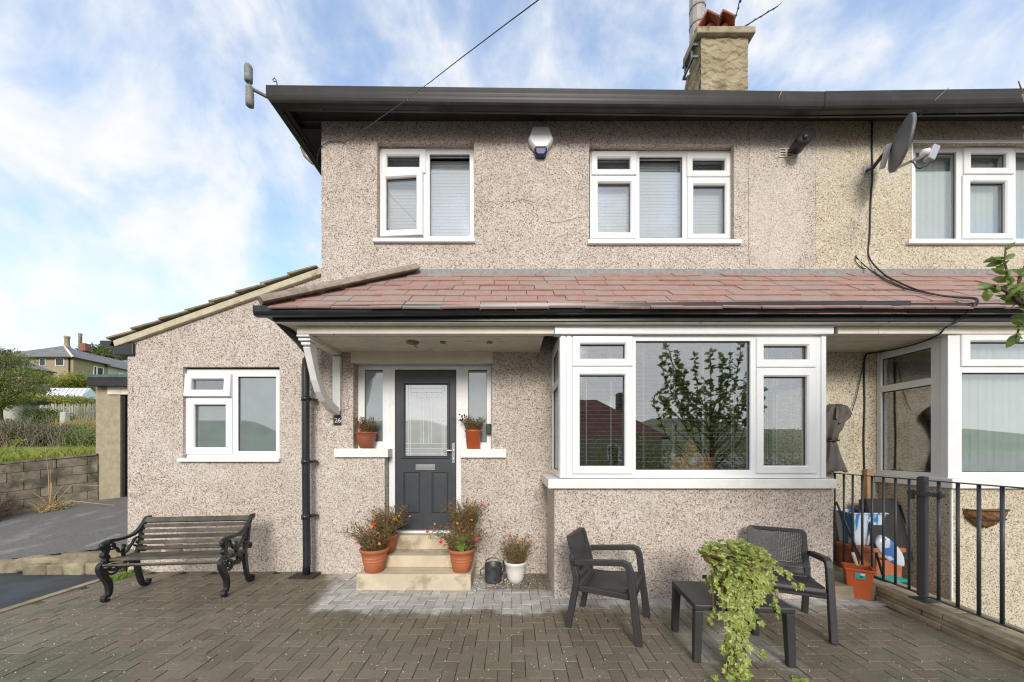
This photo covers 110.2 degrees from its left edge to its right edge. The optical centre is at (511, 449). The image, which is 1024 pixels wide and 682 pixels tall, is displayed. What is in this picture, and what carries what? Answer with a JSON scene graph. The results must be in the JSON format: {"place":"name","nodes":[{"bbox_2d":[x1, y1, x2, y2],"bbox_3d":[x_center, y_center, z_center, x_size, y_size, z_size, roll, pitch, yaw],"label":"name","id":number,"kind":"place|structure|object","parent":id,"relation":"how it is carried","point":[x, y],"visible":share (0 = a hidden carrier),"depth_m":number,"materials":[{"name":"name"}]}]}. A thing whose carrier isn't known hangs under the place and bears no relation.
{"place":"outdoors","nodes":[
{"label":"outdoors","id":0,"kind":"place"},
{"bbox_2d":[0,391,95,456],"bbox_3d":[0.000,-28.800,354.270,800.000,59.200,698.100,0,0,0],"label":"field","id":1,"kind":"structure","parent":0,"point":[43,447],"depth_m":13.24,"materials":[{"name":"green plant"}]},
{"bbox_2d":[8,438,31,451],"bbox_3d":[-11.892,0.054,8.627,0.445,0.694,0.288,0,0,-29],"label":"sapling","id":2,"kind":"object","parent":1,"relation":"on","point":[17,441],"visible":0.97,"depth_m":8.59,"materials":[{"name":"green plant"}]},
{"bbox_2d":[3,399,48,422],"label":"shed","id":3,"kind":"structure","parent":1,"relation":"on","point":[8,414],"depth_m":17.50,"materials":[{"name":"white paint"}]},
{"bbox_2d":[3,359,56,393],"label":"terrace house","id":4,"kind":"structure","parent":1,"relation":"on","point":[44,369],"depth_m":46.47,"materials":[{"name":"grey stone"}]},
{"bbox_2d":[0,348,62,419],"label":"tree","id":5,"kind":"object","parent":1,"relation":"on","point":[12,374],"visible":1,"depth_m":16.06,"materials":[{"name":"green plant"}]},
{"bbox_2d":[15,392,57,406],"bbox_3d":[-30.096,-3.207,22.136,3.112,1.095,2.258,0,0,22],"label":"shrub","id":6,"kind":"object","parent":1,"relation":"on","point":[39,396],"visible":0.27,"depth_m":21.94,"materials":[{"name":"green plant"}]},
{"bbox_2d":[0,416,78,447],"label":"bramble hedge","id":7,"kind":"object","parent":1,"relation":"on","point":[12,430],"visible":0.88,"depth_m":13.19,"materials":[{"name":"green plant"}]},
{"bbox_2d":[0,449,91,463],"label":"grass","id":8,"kind":"structure","parent":1,"relation":"on","point":[7,459],"depth_m":8.03,"materials":[{"name":"green plant"}]},
{"bbox_2d":[0,444,95,461],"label":"long grass","id":9,"kind":"structure","parent":1,"relation":"on","point":[38,455],"depth_m":8.22,"materials":[{"name":"green plant"}]},
{"bbox_2d":[13,407,83,424],"bbox_3d":[-22.451,-1.673,17.454,2.607,0.967,1.770,0,0,0],"label":"bush","id":10,"kind":"object","parent":1,"relation":"on","point":[48,415],"visible":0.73,"depth_m":17.12,"materials":[{"name":"green plant"}]},
{"bbox_2d":[0,336,110,388],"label":"terrace house","id":11,"kind":"structure","parent":1,"relation":"on","point":[65,357],"depth_m":54.78,"materials":[{"name":"grey stone"}]},
{"bbox_2d":[39,358,45,365],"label":"window","id":12,"kind":"structure","parent":11,"relation":"in","point":[43,360],"depth_m":53.97,"materials":[{"name":"white plastic"}]},
{"bbox_2d":[55,358,64,365],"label":"window","id":13,"kind":"structure","parent":11,"relation":"in","point":[58,361],"depth_m":53.97,"materials":[{"name":"white plastic"}]},
{"bbox_2d":[93,366,103,373],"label":"window","id":14,"kind":"structure","parent":11,"relation":"in","point":[96,370],"depth_m":57.23,"materials":[{"name":"white plastic"}]},
{"bbox_2d":[60,412,69,422],"bbox_3d":[-20.398,-1.343,16.300,0.257,0.751,0.200,0,0,0],"label":"stone post","id":15,"kind":"object","parent":1,"relation":"on","point":[66,414],"visible":0.48,"depth_m":16.20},
{"bbox_2d":[39,393,95,408],"bbox_3d":[-28.651,-3.076,23.014,4.229,1.081,2.425,0,0,0],"label":"shrub","id":16,"kind":"object","parent":1,"relation":"on","point":[68,399],"visible":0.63,"depth_m":22.55,"materials":[{"name":"green plant"}]},
{"bbox_2d":[40,403,95,419],"bbox_3d":[-24.172,-2.108,20.025,5.661,1.040,0.070,0,0,0],"label":"picket fence","id":17,"kind":"object","parent":1,"relation":"on","point":[78,407],"visible":0.34,"depth_m":20.00,"materials":[{"name":"white wood"}]},
{"bbox_2d":[45,371,95,390],"bbox_3d":[-48.978,-7.681,40.038,4.118,2.366,4.779,0,0,0],"label":"shrub","id":18,"kind":"object","parent":1,"relation":"on","point":[76,381],"visible":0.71,"depth_m":39.20,"materials":[{"name":"green plant"}]},
{"bbox_2d":[45,388,95,406],"bbox_3d":[-35.794,-3.765,28.702,3.339,2.730,2.974,0,0,-23],"label":"greenhouse","id":19,"kind":"object","parent":1,"relation":"on","point":[86,392],"visible":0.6,"depth_m":28.80,"materials":[{"name":"white glass"}]},
{"bbox_2d":[45,413,95,431],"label":"dry grass","id":20,"kind":"structure","parent":1,"relation":"on","point":[91,424],"depth_m":15.00,"materials":[{"name":"plant"}]},
{"bbox_2d":[48,422,95,446],"bbox_3d":[-16.279,-0.516,13.473,3.346,1.174,1.426,0,0,21],"label":"green hedge","id":21,"kind":"object","parent":1,"relation":"on","point":[87,438],"visible":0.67,"depth_m":13.11,"materials":[{"name":"green plant"}]},
{"bbox_2d":[75,342,127,360],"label":"woodland","id":22,"kind":"object","parent":1,"relation":"on","point":[103,351],"visible":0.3,"depth_m":131.40,"materials":[{"name":"green plant"}]},
{"bbox_2d":[78,333,127,373],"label":"terrace house","id":23,"kind":"structure","parent":1,"relation":"on","point":[118,367],"depth_m":62.15,"materials":[{"name":"grey stone"}]},
{"bbox_2d":[0,571,126,608],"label":"road","id":24,"kind":"structure","parent":0,"point":[17,587],"depth_m":4.30,"materials":[{"name":"grey asphalt"}]},
{"bbox_2d":[0,543,183,574],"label":"stone kerb","id":25,"kind":"structure","parent":24,"relation":"on","point":[78,562],"depth_m":4.69,"materials":[{"name":"stone"}]},
{"bbox_2d":[0,496,127,558],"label":"driveway","id":26,"kind":"structure","parent":0,"point":[78,526],"depth_m":5.97,"materials":[{"name":"grey asphalt"}]},
{"bbox_2d":[0,486,21,515],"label":"red shrub","id":27,"kind":"object","parent":26,"relation":"on","point":[5,502],"visible":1,"depth_m":6.98,"materials":[{"name":"red plant"}]},
{"bbox_2d":[27,448,114,512],"bbox_3d":[-8.962,0.621,7.380,1.925,1.305,0.479,0,0,0],"label":"dry weed","id":28,"kind":"object","parent":26,"relation":"on","point":[48,507],"visible":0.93,"depth_m":7.34,"materials":[{"name":"plant"}]},
{"bbox_2d":[85,534,120,545],"bbox_3d":[-5.700,1.307,5.173,0.500,0.094,0.385,0,0,0],"label":"drain cover","id":29,"kind":"object","parent":26,"relation":"on","point":[100,541],"visible":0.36,"depth_m":5.16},
{"bbox_2d":[86,374,127,499],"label":"garage","id":30,"kind":"structure","parent":26,"relation":"on","point":[112,420],"depth_m":8.00,"materials":[{"name":"beige concrete"}]},
{"bbox_2d":[0,571,1023,681],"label":"paving","id":31,"kind":"structure","parent":0,"point":[164,617],"depth_m":3.02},
{"bbox_2d":[0,572,125,612],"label":"paving edge","id":32,"kind":"object","parent":31,"relation":"on","point":[38,599],"visible":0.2,"depth_m":3.91,"materials":[{"name":"concrete"}]},
{"bbox_2d":[99,569,148,580],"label":"weeds","id":33,"kind":"object","parent":31,"relation":"on","point":[115,577],"visible":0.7,"depth_m":4.49,"materials":[{"name":"green plant"}]},
{"bbox_2d":[95,513,254,602],"bbox_3d":[-3.723,1.192,4.039,1.218,0.822,0.614,0,0,-7],"label":"garden bench","id":34,"kind":"object","parent":31,"relation":"on","point":[137,556],"visible":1,"depth_m":4.12,"materials":[{"name":"black metal"}]},
{"bbox_2d":[480,557,504,583],"bbox_3d":[-0.216,1.452,4.346,0.346,0.293,0.218,0,0,-17],"label":"watering can","id":35,"kind":"object","parent":31,"relation":"on","point":[494,570],"visible":0.99,"depth_m":4.27,"materials":[{"name":"metal"}]},
{"bbox_2d":[496,532,537,583],"bbox_3d":[0.068,1.311,4.301,0.497,0.574,0.556,0,0,0],"label":"flower pot","id":36,"kind":"object","parent":31,"relation":"on","point":[515,564],"visible":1,"depth_m":4.25,"materials":[{"name":"ceramic"}]},
{"bbox_2d":[565,527,649,646],"bbox_3d":[0.893,1.196,3.306,0.671,0.816,0.620,0,0,27],"label":"garden armchair","id":37,"kind":"object","parent":31,"relation":"on","point":[629,583],"visible":1,"depth_m":3.21,"materials":[{"name":"plastic"}]},
{"bbox_2d":[671,581,795,667],"bbox_3d":[1.752,1.380,2.900,0.722,0.440,0.504,0,0,5],"label":"table","id":38,"kind":"object","parent":31,"relation":"on","point":[698,597],"visible":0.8,"depth_m":2.69,"materials":[{"name":"plastic"}]},
{"bbox_2d":[697,537,808,681],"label":"ivy pot","id":39,"kind":"object","parent":38,"relation":"on","point":[742,577],"visible":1,"depth_m":2.63,"materials":[{"name":"plant"}]},
{"bbox_2d":[742,525,838,644],"bbox_3d":[2.541,1.196,3.352,0.620,0.816,0.672,0,0,26],"label":"garden armchair","id":40,"kind":"object","parent":31,"relation":"on","point":[814,588],"visible":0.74,"depth_m":3.46,"materials":[{"name":"plastic"}]},
{"bbox_2d":[841,562,875,600],"bbox_3d":[3.775,1.435,3.900,0.242,0.325,0.242,0,0,36],"label":"square planter","id":41,"kind":"object","parent":31,"relation":"on","point":[852,574],"visible":0.91,"depth_m":3.83,"materials":[{"name":"orange plastic"}]},
{"bbox_2d":[851,552,862,577],"bbox_3d":[3.697,1.230,3.824,0.108,0.269,0.040,0,0,16],"label":"trowel","id":42,"kind":"object","parent":41,"relation":"in","point":[854,559],"visible":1,"depth_m":3.82,"materials":[{"name":"metal"}]},
{"bbox_2d":[833,564,1023,666],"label":"boundary kerb","id":43,"kind":"structure","parent":31,"relation":"on","point":[1002,641],"depth_m":3.18,"materials":[{"name":"concrete"}]},
{"bbox_2d":[836,542,905,582],"bbox_3d":[4.355,1.377,4.350,0.554,0.444,0.319,0,0,0],"label":"terracotta trough","id":44,"kind":"object","parent":43,"relation":"on","point":[889,567],"visible":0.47,"depth_m":4.21,"materials":[{"name":"orange ceramic"}]},
{"bbox_2d":[833,509,888,544],"bbox_3d":[4.300,0.954,4.420,0.424,0.398,0.299,0,0,0],"label":"marbled tub","id":45,"kind":"object","parent":44,"relation":"on","point":[877,518],"visible":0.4,"depth_m":4.31,"materials":[{"name":"blue plastic"}]},
{"bbox_2d":[859,499,913,574],"bbox_3d":[4.560,1.097,4.277,0.576,0.994,0.398,0,0,0],"label":"folded chair","id":46,"kind":"object","parent":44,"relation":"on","point":[889,526],"visible":0.52,"depth_m":4.30,"materials":[{"name":"black fabric"}]},
{"bbox_2d":[874,535,904,566],"bbox_3d":[4.193,1.117,3.967,0.248,0.331,0.024,0,0,27],"label":"plastic bag","id":47,"kind":"object","parent":43,"relation":"on","point":[889,549],"visible":0.81,"depth_m":3.96,"materials":[{"name":"white plastic"}]},
{"bbox_2d":[874,575,906,581],"bbox_3d":[4.280,1.457,4.035,0.264,0.024,0.189,0,0,0],"label":"teal tray","id":48,"kind":"object","parent":43,"relation":"on","point":[891,578],"visible":0.45,"depth_m":4.01,"materials":[{"name":"teal plastic"}]},
{"bbox_2d":[907,476,945,602],"bbox_3d":[3.984,0.855,3.414,0.140,1.200,0.292,0,0,0],"label":"gate post","id":49,"kind":"object","parent":43,"relation":"on","point":[923,493],"visible":1,"depth_m":3.44,"materials":[{"name":"black metal"}]},
{"bbox_2d":[833,473,917,594],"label":"gate","id":50,"kind":"structure","parent":49,"relation":"attached to","point":[861,556],"depth_m":3.86,"materials":[{"name":"black metal"}]},
{"bbox_2d":[928,480,1023,633],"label":"railing","id":51,"kind":"object","parent":43,"relation":"on","point":[978,554],"visible":1,"depth_m":3.02,"materials":[{"name":"black metal"}]},
{"bbox_2d":[0,0,1023,352],"label":"sky","id":52,"kind":"structure","parent":0,"point":[140,184],"materials":[{"name":"blue"}]},
{"bbox_2d":[973,81,1023,347],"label":"tree","id":53,"kind":"object","parent":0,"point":[1013,295],"visible":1,"depth_m":1.80,"materials":[{"name":"green plant"}]},
{"label":"ground","id":54,"kind":"structure","parent":0,"visible":0},
{"bbox_2d":[0,453,97,517],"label":"block wall","id":55,"kind":"structure","parent":54,"relation":"on","point":[27,479],"depth_m":7.56,"materials":[{"name":"concrete"}]},
{"bbox_2d":[100,9,910,598],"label":"house","id":56,"kind":"structure","parent":54,"relation":"on","point":[238,399],"depth_m":4.62,"materials":[{"name":"stone"}]},
{"bbox_2d":[177,369,280,461],"bbox_3d":[-3.715,-0.461,4.760,1.333,1.236,0.180,0,0,0],"label":"window","id":57,"kind":"structure","parent":56,"relation":"in","point":[239,422],"depth_m":4.78,"materials":[{"name":"white plastic"}]},
{"bbox_2d":[244,63,322,111],"bbox_3d":[-2.720,-4.274,4.279,0.856,0.497,0.100,0,0,-11],"label":"insulator bracket","id":58,"kind":"object","parent":56,"relation":"attached to","point":[250,90],"visible":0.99,"depth_m":4.18,"materials":[{"name":"paint"}]},
{"bbox_2d":[300,146,312,164],"bbox_3d":[-3.337,-4.911,5.900,0.405,0.537,0.095,0,0,0],"label":"eaves pipe","id":59,"kind":"object","parent":56,"relation":"attached to","point":[305,156],"visible":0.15,"depth_m":5.88,"materials":[{"name":"plastic"}]},
{"bbox_2d":[317,141,344,161],"bbox_3d":[-2.453,-3.946,4.695,0.627,0.083,0.166,0,0,30],"label":"black cable","id":60,"kind":"object","parent":56,"relation":"attached to","point":[324,144],"visible":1,"depth_m":4.61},
{"bbox_2d":[333,415,340,424],"bbox_3d":[-2.251,-0.383,4.609,0.096,0.124,0.020,0,0,0],"label":"number plaque","id":61,"kind":"object","parent":56,"relation":"attached to","point":[336,419],"visible":1,"depth_m":4.60,"materials":[{"name":"black paint"}]},
{"bbox_2d":[353,417,380,447],"bbox_3d":[-1.884,-0.229,4.666,0.370,0.419,0.398,0,0,-25],"label":"flower pot","id":62,"kind":"object","parent":56,"relation":"on","point":[366,436],"visible":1,"depth_m":4.59,"materials":[{"name":"brown ceramic"}]},
{"bbox_2d":[334,517,408,572],"bbox_3d":[-1.670,1.109,4.217,0.705,0.622,0.831,0,0,15],"label":"flower pot","id":63,"kind":"object","parent":56,"relation":"on","point":[373,551],"visible":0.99,"depth_m":4.10,"materials":[{"name":"ceramic"}]},
{"bbox_2d":[355,503,410,553],"bbox_3d":[-1.556,0.974,4.447,0.578,0.606,0.663,0,0,17],"label":"flowering plant","id":64,"kind":"object","parent":56,"relation":"on","point":[384,520],"visible":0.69,"depth_m":4.40,"materials":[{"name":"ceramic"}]},
{"bbox_2d":[388,160,418,229],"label":"closed blind","id":65,"kind":"object","parent":56,"relation":"attached to","point":[401,205],"visible":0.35,"depth_m":4.83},
{"bbox_2d":[406,340,418,347],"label":"light rose","id":66,"kind":"object","parent":56,"relation":"attached to","point":[412,342],"visible":1,"depth_m":4.15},
{"bbox_2d":[373,148,474,242],"bbox_3d":[-1.128,-3.325,4.678,1.313,1.310,0.205,0,0,0],"label":"window","id":67,"kind":"structure","parent":56,"relation":"in","point":[422,174],"depth_m":4.69,"materials":[{"name":"white plastic"}]},
{"bbox_2d":[396,370,455,529],"bbox_3d":[-1.149,0.000,4.761,0.806,2.130,0.111,0,0,0],"label":"front door","id":68,"kind":"structure","parent":56,"relation":"in","point":[425,399],"depth_m":4.77,"materials":[{"name":"grey plastic"}]},
{"bbox_2d":[345,0,538,142],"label":"overhead wire","id":69,"kind":"object","parent":56,"relation":"attached to","point":[456,61],"visible":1,"depth_m":2.29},
{"bbox_2d":[431,161,468,235],"bbox_3d":[-0.834,-3.387,4.830,0.618,1.010,0.032,0,0,0],"label":"closed blind","id":70,"kind":"object","parent":56,"relation":"attached to","point":[449,198],"visible":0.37,"depth_m":4.83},
{"bbox_2d":[440,497,488,537],"bbox_3d":[-0.583,0.930,4.438,0.632,0.695,0.651,0,0,0],"label":"flowering plant","id":71,"kind":"object","parent":56,"relation":"on","point":[464,519],"visible":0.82,"depth_m":4.40,"materials":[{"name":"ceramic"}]},
{"bbox_2d":[425,520,504,572],"bbox_3d":[-0.538,1.123,4.180,0.975,0.594,0.871,0,0,0],"label":"flower pot","id":72,"kind":"object","parent":56,"relation":"on","point":[461,549],"visible":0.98,"depth_m":4.11,"materials":[{"name":"ceramic"}]},
{"bbox_2d":[455,414,485,448],"bbox_3d":[-0.492,-0.243,4.682,0.421,0.458,0.476,0,0,-38],"label":"flower pot","id":73,"kind":"object","parent":56,"relation":"on","point":[473,434],"visible":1,"depth_m":4.60,"materials":[{"name":"orange ceramic"}]},
{"bbox_2d":[486,424,490,433],"bbox_3d":[-0.305,-0.279,4.710,0.064,0.128,0.060,0,0,0],"label":"door bell","id":74,"kind":"object","parent":56,"relation":"attached to","point":[488,428],"depth_m":4.68,"materials":[{"name":"black plastic"}]},
{"bbox_2d":[528,127,552,158],"bbox_3d":[0.370,-3.937,4.575,0.322,0.351,0.085,0,0,0],"label":"alarm box","id":75,"kind":"object","parent":56,"relation":"attached to","point":[540,141],"visible":1,"depth_m":4.53,"materials":[{"name":"white plastic"}]},
{"bbox_2d":[552,338,558,476],"bbox_3d":[0.551,-0.467,4.268,0.070,1.545,0.695,0,0,0],"label":"window","id":76,"kind":"structure","parent":56,"relation":"in","point":[555,355],"depth_m":4.42,"materials":[{"name":"white plastic"}]},
{"bbox_2d":[580,346,622,464],"bbox_3d":[0.979,-0.504,3.960,0.534,1.335,0.032,0,0,0],"label":"venetian blind","id":77,"kind":"object","parent":56,"relation":"hanging from","point":[586,414],"visible":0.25,"depth_m":3.96,"materials":[{"name":"grey plastic"}]},
{"bbox_2d":[597,161,628,231],"bbox_3d":[1.383,-3.428,4.830,0.518,1.010,0.032,0,0,0],"label":"closed blind","id":78,"kind":"object","parent":56,"relation":"attached to","point":[613,208],"visible":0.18,"depth_m":4.83,"materials":[{"name":"white plastic"}]},
{"bbox_2d":[639,163,679,237],"bbox_3d":[2.019,-3.366,4.830,0.659,1.016,0.032,0,0,0],"label":"closed blind","id":79,"kind":"object","parent":56,"relation":"attached to","point":[659,199],"visible":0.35,"depth_m":4.83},
{"bbox_2d":[587,151,741,244],"bbox_3d":[1.966,-3.297,4.678,1.980,1.298,0.205,0,0,0],"label":"window","id":80,"kind":"structure","parent":56,"relation":"in","point":[690,178],"depth_m":4.69,"materials":[{"name":"white plastic"}]},
{"bbox_2d":[666,439,714,468],"bbox_3d":[2.045,0.063,4.091,0.489,0.380,0.159,0,0,0],"label":"domed ornament","id":81,"kind":"object","parent":56,"relation":"on","point":[689,452],"visible":0.96,"depth_m":4.03,"materials":[{"name":"beige stone"}]},
{"bbox_2d":[636,343,745,467],"bbox_3d":[1.960,-0.499,3.960,1.285,1.410,0.032,0,0,0],"label":"venetian blind","id":82,"kind":"object","parent":56,"relation":"hanging from","point":[731,407],"visible":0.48,"depth_m":3.97,"materials":[{"name":"grey plastic"}]},
{"bbox_2d":[682,0,705,79],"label":"flue pipe","id":83,"kind":"object","parent":56,"relation":"attached to","point":[697,9],"visible":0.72,"depth_m":7.49,"materials":[{"name":"grey metal"}]},
{"bbox_2d":[554,325,833,477],"bbox_3d":[1.943,-0.510,3.860,2.973,1.631,0.120,0,0,0],"label":"window","id":84,"kind":"structure","parent":56,"relation":"in","point":[812,368],"depth_m":3.84,"materials":[{"name":"white plastic"}]},
{"bbox_2d":[701,574,712,580],"bbox_3d":[2.146,1.371,3.847,0.216,0.075,0.006,0,0,0],"label":"air brick","id":85,"kind":"object","parent":56,"relation":"attached to","point":[704,577],"visible":0.45,"depth_m":3.84,"materials":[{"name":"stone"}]},
{"bbox_2d":[693,163,722,233],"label":"closed blind","id":86,"kind":"object","parent":56,"relation":"attached to","point":[707,210],"visible":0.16,"depth_m":4.83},
{"bbox_2d":[735,459,743,468],"bbox_3d":[2.677,0.179,4.196,0.120,0.150,0.012,0,0,-11],"label":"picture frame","id":87,"kind":"object","parent":56,"relation":"on","point":[739,465],"visible":0.58,"depth_m":4.20,"materials":[{"name":"glass"}]},
{"bbox_2d":[745,2,781,25],"bbox_3d":[4.903,-8.458,7.200,0.935,1.111,0.246,0,0,0],"label":"tv aerial","id":88,"kind":"object","parent":56,"relation":"attached to","point":[763,14],"visible":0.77,"depth_m":7.19,"materials":[{"name":"black paint"}]},
{"bbox_2d":[764,347,801,463],"bbox_3d":[2.951,-0.496,3.960,0.515,1.311,0.032,0,0,0],"label":"venetian blind","id":89,"kind":"object","parent":56,"relation":"hanging from","point":[778,348],"visible":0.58,"depth_m":3.95,"materials":[{"name":"grey plastic"}]},
{"bbox_2d":[779,148,792,156],"bbox_3d":[3.544,-3.839,4.614,0.180,0.113,0.011,0,0,0],"label":"wall vent","id":90,"kind":"object","parent":56,"relation":"attached to","point":[784,152],"depth_m":4.61,"materials":[{"name":"beige plastic"}]},
{"bbox_2d":[769,347,802,464],"bbox_3d":[3.355,-0.467,4.268,0.070,1.545,0.695,0,0,0],"label":"window","id":91,"kind":"structure","parent":56,"relation":"in","point":[774,388],"depth_m":4.56,"materials":[{"name":"white plastic"}]},
{"bbox_2d":[790,130,812,153],"bbox_3d":[3.617,-3.854,4.491,0.182,0.180,0.237,0,0,0],"label":"floodlight","id":92,"kind":"object","parent":56,"relation":"attached to","point":[802,141],"visible":1,"depth_m":4.41,"materials":[{"name":"black paint"}]},
{"bbox_2d":[815,88,1023,627],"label":"house","id":93,"kind":"structure","parent":54,"relation":"on","point":[913,420],"depth_m":4.59,"materials":[{"name":"beige stone"}]},
{"bbox_2d":[826,404,851,472],"bbox_3d":[4.069,-0.148,4.497,0.401,0.867,0.235,0,0,0],"label":"grey cloth","id":94,"kind":"object","parent":93,"relation":"hanging from","point":[838,416],"visible":0.73,"depth_m":4.43,"materials":[{"name":"fabric"}]},
{"bbox_2d":[852,361,864,410],"bbox_3d":[4.453,-0.821,4.596,0.176,0.649,0.015,0,0,-3],"label":"black cable","id":95,"kind":"object","parent":93,"relation":"attached to","point":[858,386],"visible":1,"depth_m":4.59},
{"bbox_2d":[863,469,873,498],"bbox_3d":[4.569,0.923,4.575,0.078,1.354,0.050,0,0,0],"label":"timber batten","id":96,"kind":"object","parent":93,"relation":"attached to","point":[867,487],"visible":0.36,"depth_m":4.55,"materials":[{"name":"brown wood"}]},
{"bbox_2d":[855,255,931,294],"bbox_3d":[4.528,-2.085,4.228,0.225,0.846,0.810,0,0,0],"label":"black cable","id":97,"kind":"object","parent":93,"relation":"attached to","point":[883,277],"visible":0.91,"depth_m":4.30,"materials":[{"name":"black rubber"}]},
{"bbox_2d":[863,112,940,173],"bbox_3d":[4.543,-3.440,4.191,0.256,0.872,0.864,0,0,17],"label":"satellite dish","id":98,"kind":"object","parent":93,"relation":"attached to","point":[895,151],"visible":1,"depth_m":4.10,"materials":[{"name":"grey plastic"}]},
{"bbox_2d":[877,337,940,477],"bbox_3d":[4.750,-0.467,4.268,0.070,1.545,0.695,0,0,0],"label":"window","id":99,"kind":"structure","parent":93,"relation":"in","point":[934,381],"depth_m":4.16,"materials":[{"name":"white plastic"}]},
{"bbox_2d":[855,256,978,329],"bbox_3d":[4.501,-1.877,4.084,0.252,1.265,1.073,0,0,-11],"label":"black cable","id":100,"kind":"object","parent":93,"relation":"attached to","point":[921,292],"visible":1,"depth_m":3.89,"materials":[{"name":"black rubber"}]},
{"bbox_2d":[863,120,978,468],"bbox_3d":[4.616,-1.986,4.101,0.276,4.558,1.060,0,0,0],"label":"black cable","id":101,"kind":"object","parent":93,"relation":"attached to","point":[910,287],"visible":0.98,"depth_m":4.60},
{"bbox_2d":[915,158,949,238],"bbox_3d":[5.719,-3.372,4.831,0.642,1.114,0.042,0,0,0],"label":"vertical blind","id":102,"kind":"object","parent":93,"relation":"hanging from","point":[932,199],"visible":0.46,"depth_m":4.82,"materials":[{"name":"fabric"}]},
{"bbox_2d":[906,140,1023,244],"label":"window","id":103,"kind":"structure","parent":93,"relation":"in","point":[962,175],"depth_m":4.69,"materials":[{"name":"white plastic"}]},
{"bbox_2d":[941,334,1023,477],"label":"window","id":104,"kind":"structure","parent":93,"relation":"in","point":[956,361],"depth_m":3.85,"materials":[{"name":"white plastic"}]},
{"bbox_2d":[970,158,1000,232],"bbox_3d":[6.435,-3.372,4.831,0.589,1.114,0.042,0,0,0],"label":"vertical blind","id":105,"kind":"object","parent":93,"relation":"hanging from","point":[984,208],"visible":0.48,"depth_m":4.82,"materials":[{"name":"fabric"}]},
{"bbox_2d":[962,508,1009,528],"bbox_3d":[5.060,0.734,3.765,0.421,0.219,0.164,0,0,0],"label":"wall basket","id":106,"kind":"object","parent":93,"relation":"attached to","point":[990,517],"depth_m":3.75,"materials":[{"name":"brown wicker"}]},
{"bbox_2d":[962,344,1023,470],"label":"vertical blind","id":107,"kind":"object","parent":93,"relation":"hanging from","point":[992,422],"visible":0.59,"depth_m":3.97,"materials":[{"name":"fabric"}]},
{"bbox_2d":[1016,158,1023,238],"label":"vertical blind","id":108,"kind":"object","parent":93,"relation":"attached to","point":[1019,198],"visible":0.42,"depth_m":4.82,"materials":[{"name":"fabric"}]}
]}

